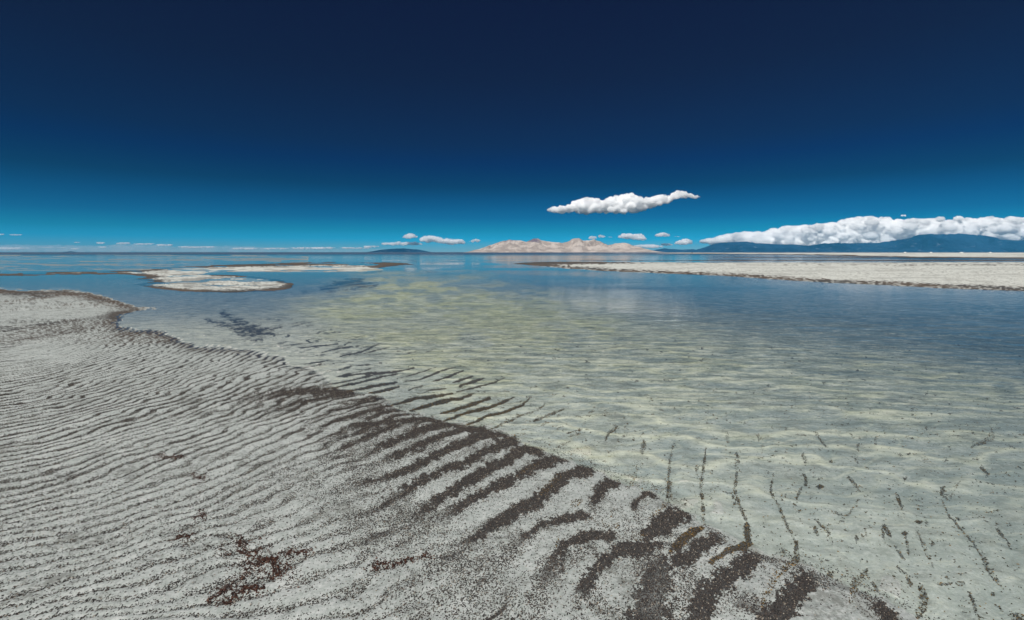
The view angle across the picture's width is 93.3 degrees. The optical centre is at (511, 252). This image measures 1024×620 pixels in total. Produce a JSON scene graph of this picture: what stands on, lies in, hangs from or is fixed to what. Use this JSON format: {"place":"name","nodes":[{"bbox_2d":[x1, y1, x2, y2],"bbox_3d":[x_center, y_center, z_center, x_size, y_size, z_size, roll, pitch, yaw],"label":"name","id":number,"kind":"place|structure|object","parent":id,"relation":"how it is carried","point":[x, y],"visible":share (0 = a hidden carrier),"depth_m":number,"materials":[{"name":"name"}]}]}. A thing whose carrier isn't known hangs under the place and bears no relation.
{"place":"outdoors","nodes":[
{"label":"outdoors","id":0,"kind":"place"},
{"bbox_2d":[0,253,1023,619],"bbox_3d":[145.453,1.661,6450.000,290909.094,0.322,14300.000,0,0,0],"label":"ground","id":1,"kind":"structure","parent":0,"point":[542,347],"depth_m":4.20,"materials":[{"name":"beige sand"}]},
{"bbox_2d":[153,452,192,461],"bbox_3d":[-2.635,1.552,3.681,0.435,0.017,0.176,0,0,15],"label":"wrack clump","id":2,"kind":"object","parent":1,"relation":"on","point":[166,456],"visible":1,"depth_m":3.66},
{"bbox_2d":[163,524,197,545],"bbox_3d":[-1.802,1.549,2.657,0.238,0.016,0.150,0,0,20],"label":"wrack clump","id":3,"kind":"object","parent":1,"relation":"on","point":[186,536],"visible":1,"depth_m":2.64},
{"bbox_2d":[181,507,213,525],"bbox_3d":[-1.845,1.550,2.857,0.314,0.016,0.162,0,0,38],"label":"wrack clump","id":4,"kind":"object","parent":1,"relation":"on","point":[199,515],"visible":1,"depth_m":2.84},
{"bbox_2d":[187,472,211,480],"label":"wrack clump","id":5,"kind":"object","parent":1,"relation":"on","point":[198,477],"visible":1,"depth_m":3.34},
{"bbox_2d":[205,564,255,604],"bbox_3d":[-1.311,1.548,2.261,0.122,0.017,0.282,0,0,18],"label":"wrack clump","id":6,"kind":"object","parent":1,"relation":"on","point":[220,592],"visible":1,"depth_m":2.23,"materials":[{"name":"brown plant"}]},
{"bbox_2d":[209,580,274,609],"bbox_3d":[-1.216,1.548,2.185,0.217,0.019,0.210,0,0,35],"label":"wrack clump","id":7,"kind":"object","parent":1,"relation":"on","point":[244,588],"visible":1,"depth_m":2.20,"materials":[{"name":"brown plant"}]},
{"bbox_2d":[204,523,316,595],"bbox_3d":[-1.338,1.549,2.518,0.900,0.019,0.376,0,0,36],"label":"wrack clump","id":8,"kind":"object","parent":1,"relation":"on","point":[255,551],"visible":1,"depth_m":2.43,"materials":[{"name":"brown plant"}]},
{"bbox_2d":[245,546,320,567],"bbox_3d":[-1.148,1.549,2.474,0.325,0.018,0.241,0,0,0],"label":"wrack clump","id":9,"kind":"object","parent":1,"relation":"on","point":[303,551],"visible":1,"depth_m":2.48,"materials":[{"name":"brown plant"}]},
{"bbox_2d":[359,551,442,575],"bbox_3d":[-0.555,1.551,2.430,0.410,0.016,0.177,0,0,-19],"label":"wrack clump","id":10,"kind":"object","parent":1,"relation":"on","point":[393,564],"visible":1,"depth_m":2.42,"materials":[{"name":"brown plant"}]},
{"bbox_2d":[0,357,947,619],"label":"pupae debris","id":11,"kind":"object","parent":1,"relation":"on","point":[487,469],"visible":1,"depth_m":2.90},
{"bbox_2d":[325,374,1023,619],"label":"algae debris","id":12,"kind":"object","parent":1,"relation":"on","point":[693,528],"visible":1,"depth_m":3.33,"materials":[{"name":"brown plant"}]},
{"bbox_2d":[0,252,1023,345],"bbox_3d":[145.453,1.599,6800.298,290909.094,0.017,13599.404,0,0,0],"label":"water","id":13,"kind":"structure","parent":0,"point":[136,292],"depth_m":25.43,"materials":[{"name":"blue liquid"}]},
{"bbox_2d":[371,248,427,251],"bbox_3d":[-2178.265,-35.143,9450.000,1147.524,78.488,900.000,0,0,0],"label":"island","id":14,"kind":"structure","parent":13,"relation":"on","point":[400,250],"depth_m":9257.07,"materials":[{"name":"blue stone"}]},
{"bbox_2d":[0,0,1023,251],"label":"sky","id":15,"kind":"structure","parent":0,"point":[126,125],"materials":[{"name":"blue"}]},
{"bbox_2d":[469,238,658,251],"bbox_3d":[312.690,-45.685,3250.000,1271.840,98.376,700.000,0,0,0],"label":"island hills","id":16,"kind":"structure","parent":0,"point":[571,245],"depth_m":3092.60,"materials":[{"name":"beige stone"}]},
{"bbox_2d":[653,248,698,251],"bbox_3d":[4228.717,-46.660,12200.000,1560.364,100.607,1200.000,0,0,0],"label":"mountain","id":17,"kind":"structure","parent":0,"point":[674,250],"depth_m":12052.84,"materials":[{"name":"blue stone"}]},
{"bbox_2d":[696,233,1023,251],"bbox_3d":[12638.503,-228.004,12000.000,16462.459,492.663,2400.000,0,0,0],"label":"mountain range","id":18,"kind":"structure","parent":0,"point":[958,242],"depth_m":11528.81,"materials":[{"name":"blue stone"}]}
]}

